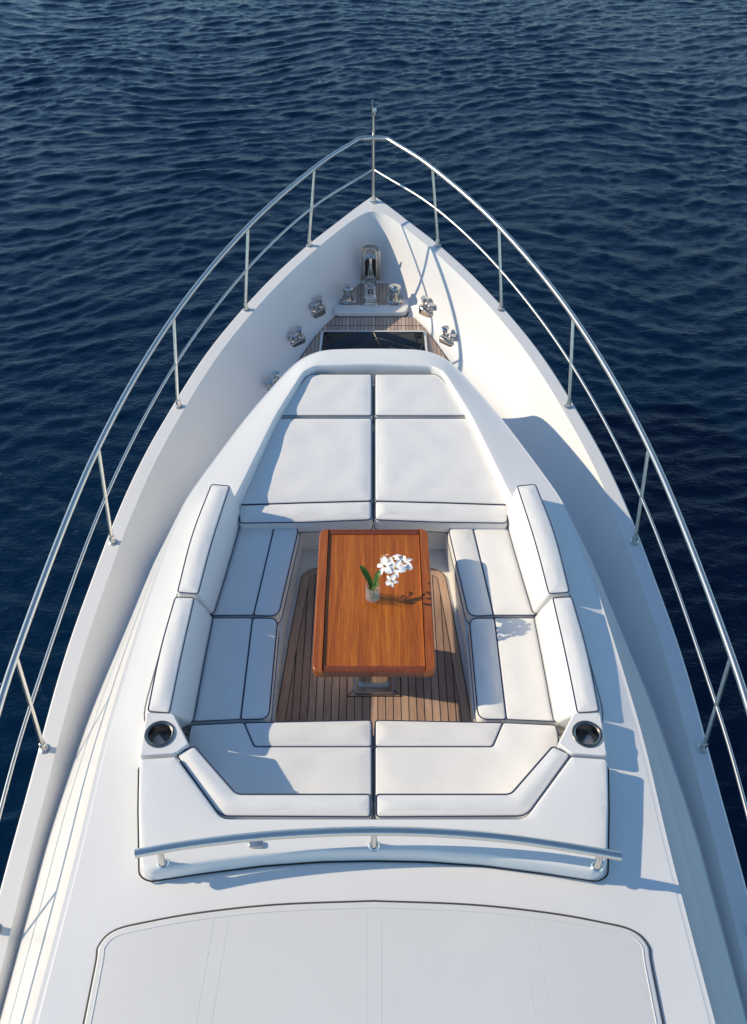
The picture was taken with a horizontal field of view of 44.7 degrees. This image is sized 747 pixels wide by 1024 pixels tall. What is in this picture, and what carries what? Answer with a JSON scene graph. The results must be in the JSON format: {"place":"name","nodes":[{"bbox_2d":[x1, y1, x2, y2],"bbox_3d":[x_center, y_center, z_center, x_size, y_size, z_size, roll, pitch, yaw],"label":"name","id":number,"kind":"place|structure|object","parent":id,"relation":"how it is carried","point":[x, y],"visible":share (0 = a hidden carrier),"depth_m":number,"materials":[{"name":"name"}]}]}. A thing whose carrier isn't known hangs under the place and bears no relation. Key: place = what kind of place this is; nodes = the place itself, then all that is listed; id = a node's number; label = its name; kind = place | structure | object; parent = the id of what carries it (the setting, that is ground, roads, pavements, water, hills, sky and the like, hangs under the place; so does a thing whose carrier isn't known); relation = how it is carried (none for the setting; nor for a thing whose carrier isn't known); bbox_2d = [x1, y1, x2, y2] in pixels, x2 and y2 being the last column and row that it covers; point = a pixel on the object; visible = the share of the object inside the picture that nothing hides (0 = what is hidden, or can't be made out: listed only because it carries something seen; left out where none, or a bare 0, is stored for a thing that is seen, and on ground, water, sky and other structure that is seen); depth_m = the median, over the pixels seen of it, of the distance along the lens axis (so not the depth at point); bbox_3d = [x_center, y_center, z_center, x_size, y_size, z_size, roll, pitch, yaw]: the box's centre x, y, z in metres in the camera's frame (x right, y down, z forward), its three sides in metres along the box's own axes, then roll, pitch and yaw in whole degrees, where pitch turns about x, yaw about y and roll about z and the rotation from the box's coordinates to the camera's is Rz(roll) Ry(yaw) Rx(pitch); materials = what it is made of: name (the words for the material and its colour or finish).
{"place":"outdoors","nodes":[
{"label":"outdoors","id":0,"kind":"place"},
{"bbox_2d":[0,0,746,888],"bbox_3d":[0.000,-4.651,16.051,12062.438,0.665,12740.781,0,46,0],"label":"sea water","id":1,"kind":"structure","parent":0,"point":[158,156],"depth_m":17.00,"materials":[{"name":"blue liquid"}]},
{"bbox_2d":[0,198,746,1023],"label":"motor yacht","id":2,"kind":"object","parent":1,"relation":"on","point":[100,922],"visible":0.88,"depth_m":5.70,"materials":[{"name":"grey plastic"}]},
{"bbox_2d":[148,597,213,727],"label":"back cushion","id":3,"kind":"object","parent":2,"relation":"on","point":[179,667],"visible":0.92,"depth_m":6.29,"materials":[{"name":"white leather"}]},
{"bbox_2d":[177,484,239,615],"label":"back cushion","id":4,"kind":"object","parent":2,"relation":"on","point":[211,546],"visible":0.88,"depth_m":7.02,"materials":[{"name":"white leather"}]},
{"bbox_2d":[189,618,278,726],"bbox_3d":[-1.004,1.167,6.644,0.569,0.144,0.912,0,46,0],"label":"seat cushion","id":5,"kind":"object","parent":2,"relation":"on","point":[238,678],"visible":0.82,"depth_m":6.56,"materials":[{"name":"white leather"}]},
{"bbox_2d":[211,528,298,623],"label":"seat cushion","id":6,"kind":"object","parent":2,"relation":"on","point":[258,575],"visible":0.91,"depth_m":7.20,"materials":[{"name":"white leather"}]},
{"bbox_2d":[248,841,263,847],"bbox_3d":[-0.676,1.914,5.230,0.090,0.021,0.040,0,46,0],"label":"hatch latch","id":7,"kind":"object","parent":2,"relation":"attached to","point":[258,844],"visible":0.75,"depth_m":5.22,"materials":[{"name":"silver metal"}]},
{"bbox_2d":[265,370,279,390],"bbox_3d":[-1.119,-1.439,10.153,0.112,0.228,0.241,27,52,23],"label":"mooring bitt","id":8,"kind":"object","parent":2,"relation":"on","point":[270,383],"visible":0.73,"depth_m":10.10,"materials":[{"name":"silver metal"}]},
{"bbox_2d":[177,746,372,819],"bbox_3d":[-0.664,1.851,5.628,1.336,0.414,0.401,12,47,11],"label":"back cushion","id":9,"kind":"object","parent":2,"relation":"attached to","point":[223,798],"visible":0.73,"depth_m":5.45,"materials":[{"name":"white leather"}]},
{"bbox_2d":[188,720,372,805],"bbox_3d":[-0.637,1.715,6.114,1.269,0.145,0.667,0,46,0],"label":"seat cushion","id":10,"kind":"object","parent":2,"relation":"on","point":[312,757],"visible":0.7,"depth_m":6.10,"materials":[{"name":"white leather"}]},
{"bbox_2d":[288,325,305,346],"bbox_3d":[-0.910,-2.047,10.653,0.112,0.228,0.241,31,53,27],"label":"mooring bitt","id":11,"kind":"object","parent":2,"relation":"on","point":[299,339],"visible":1,"depth_m":10.62,"materials":[{"name":"silver metal"}]},
{"bbox_2d":[239,418,372,532],"bbox_3d":[-0.573,-0.352,8.009,1.140,0.162,1.347,0,46,0],"label":"sunpad cushion","id":12,"kind":"object","parent":2,"relation":"on","point":[313,475],"visible":0.95,"depth_m":7.83,"materials":[{"name":"white leather"}]},
{"bbox_2d":[309,295,325,317],"bbox_3d":[-0.686,-2.475,10.976,0.112,0.228,0.241,31,53,27],"label":"mooring bitt","id":13,"kind":"object","parent":2,"relation":"on","point":[319,311],"visible":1,"depth_m":10.95,"materials":[{"name":"silver metal"}]},
{"bbox_2d":[282,374,372,422],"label":"sunpad cushion","id":14,"kind":"object","parent":2,"relation":"on","point":[333,396],"visible":0.88,"depth_m":8.61,"materials":[{"name":"white leather"}]},
{"bbox_2d":[361,245,379,281],"bbox_3d":[-0.039,-3.094,11.481,0.253,0.667,0.143,0,46,0],"label":"anchor roller","id":15,"kind":"object","parent":2,"relation":"attached to","point":[370,249],"visible":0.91,"depth_m":11.40,"materials":[{"name":"silver metal"}]},
{"bbox_2d":[365,253,375,269],"bbox_3d":[-0.043,-3.157,11.382,0.145,0.201,0.154,-30,53,-26],"label":"anchor","id":16,"kind":"object","parent":15,"relation":"attached to","point":[369,256],"visible":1,"depth_m":11.32,"materials":[{"name":"silver metal"}]},
{"bbox_2d":[333,281,408,316],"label":"windlass platform","id":17,"kind":"structure","parent":2,"relation":"on","point":[382,308],"depth_m":11.20,"materials":[{"name":"white plastic"}]},
{"bbox_2d":[341,284,354,304],"bbox_3d":[-0.317,-2.695,11.198,0.170,0.216,0.170,0,46,0],"label":"capstan","id":18,"kind":"object","parent":17,"relation":"on","point":[347,299],"visible":1,"depth_m":11.18,"materials":[{"name":"silver metal"}]},
{"bbox_2d":[364,268,376,305],"bbox_3d":[-0.037,-2.814,11.291,0.160,0.248,0.511,0,46,0],"label":"chain stopper","id":19,"kind":"object","parent":17,"relation":"on","point":[370,299],"visible":1,"depth_m":11.22,"materials":[{"name":"silver metal"}]},
{"bbox_2d":[367,284,373,291],"bbox_3d":[-0.038,-2.809,11.387,0.084,0.104,0.104,0,46,0],"label":"chain drum","id":20,"kind":"object","parent":17,"relation":"on","point":[368,286],"visible":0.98,"depth_m":11.35,"materials":[{"name":"silver metal"}]},
{"bbox_2d":[388,284,401,304],"bbox_3d":[0.263,-2.695,11.198,0.170,0.216,0.170,0,46,0],"label":"capstan","id":21,"kind":"object","parent":17,"relation":"on","point":[394,299],"visible":1,"depth_m":11.18,"materials":[{"name":"silver metal"}]},
{"bbox_2d":[0,135,746,932],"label":"guard rail","id":22,"kind":"object","parent":2,"relation":"on","point":[112,541],"visible":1,"depth_m":7.81,"materials":[{"name":"grey metal"}]},
{"bbox_2d":[370,100,376,202],"bbox_3d":[0.000,-4.383,11.086,0.100,1.260,0.100,0,46,0],"label":"bow staff","id":23,"kind":"object","parent":2,"relation":"on","point":[374,114],"visible":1,"depth_m":11.10,"materials":[{"name":"silver metal"}]},
{"bbox_2d":[319,331,427,350],"bbox_3d":[-0.005,-1.904,10.635,1.282,0.064,0.732,0,46,0],"label":"deck hatch","id":24,"kind":"object","parent":2,"relation":"on","point":[333,340],"visible":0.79,"depth_m":10.73,"materials":[{"name":"black glass"}]},
{"bbox_2d":[312,529,435,694],"bbox_3d":[0.003,0.857,6.936,0.852,0.705,1.343,0,46,0],"label":"cocktail table","id":25,"kind":"object","parent":2,"relation":"on","point":[379,640],"visible":0.97,"depth_m":6.63,"materials":[{"name":"brown wood"}]},
{"bbox_2d":[134,826,621,872],"bbox_3d":[0.025,1.905,5.132,2.709,0.178,0.203,0,46,0],"label":"handrail","id":26,"kind":"object","parent":2,"relation":"attached to","point":[374,832],"visible":1,"depth_m":5.10,"materials":[{"name":"silver metal"}]},
{"bbox_2d":[374,374,464,422],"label":"sunpad cushion","id":27,"kind":"object","parent":2,"relation":"on","point":[413,396],"visible":0.9,"depth_m":8.61,"materials":[{"name":"white leather"}]},
{"bbox_2d":[419,295,434,317],"bbox_3d":[0.657,-2.482,11.008,0.112,0.228,0.241,-31,53,-27],"label":"mooring bitt","id":28,"kind":"object","parent":2,"relation":"on","point":[424,311],"visible":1,"depth_m":10.98,"materials":[{"name":"silver metal"}]},
{"bbox_2d":[374,418,507,532],"bbox_3d":[0.573,-0.352,8.009,1.140,0.162,1.347,0,46,0],"label":"sunpad cushion","id":29,"kind":"object","parent":2,"relation":"on","point":[433,475],"visible":0.94,"depth_m":7.83,"materials":[{"name":"white leather"}]},
{"bbox_2d":[439,325,455,346],"bbox_3d":[0.882,-2.053,10.681,0.112,0.228,0.241,-31,53,-27],"label":"mooring bitt","id":30,"kind":"object","parent":2,"relation":"on","point":[444,339],"visible":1,"depth_m":10.65,"materials":[{"name":"silver metal"}]},
{"bbox_2d":[374,720,558,805],"bbox_3d":[0.637,1.715,6.114,1.269,0.145,0.667,0,46,0],"label":"seat cushion","id":31,"kind":"object","parent":2,"relation":"on","point":[434,757],"visible":0.74,"depth_m":6.10,"materials":[{"name":"white leather"}]},
{"bbox_2d":[374,746,569,819],"bbox_3d":[0.664,1.850,5.628,1.336,0.415,0.401,-12,47,-11],"label":"back cushion","id":32,"kind":"object","parent":2,"relation":"attached to","point":[523,798],"visible":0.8,"depth_m":5.45,"materials":[{"name":"white leather"}]},
{"bbox_2d":[448,528,535,623],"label":"seat cushion","id":33,"kind":"object","parent":2,"relation":"on","point":[487,575],"visible":0.88,"depth_m":7.20,"materials":[{"name":"white leather"}]},
{"bbox_2d":[468,618,557,726],"bbox_3d":[1.004,1.166,6.644,0.569,0.145,0.912,0,46,0],"label":"seat cushion","id":34,"kind":"object","parent":2,"relation":"on","point":[508,678],"visible":0.84,"depth_m":6.56,"materials":[{"name":"white leather"}]},
{"bbox_2d":[507,484,569,615],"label":"back cushion","id":35,"kind":"object","parent":2,"relation":"attached to","point":[535,546],"visible":0.89,"depth_m":7.02,"materials":[{"name":"white leather"}]},
{"bbox_2d":[533,597,598,727],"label":"back cushion","id":36,"kind":"object","parent":2,"relation":"attached to","point":[567,667],"visible":0.93,"depth_m":6.29,"materials":[{"name":"white leather"}]},
{"bbox_3d":[-0.006,0.578,6.630,0.110,0.147,0.110,0,46,0],"label":"glass vase","id":37,"kind":"object","parent":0,"visible":0},
{"bbox_2d":[360,554,412,596],"bbox_3d":[0.110,0.461,6.617,0.364,0.289,0.257,-18,49,-16],"label":"orchid flower","id":38,"kind":"object","parent":37,"relation":"in","point":[391,565],"visible":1,"depth_m":6.55,"materials":[{"name":"white plant"}]}
]}

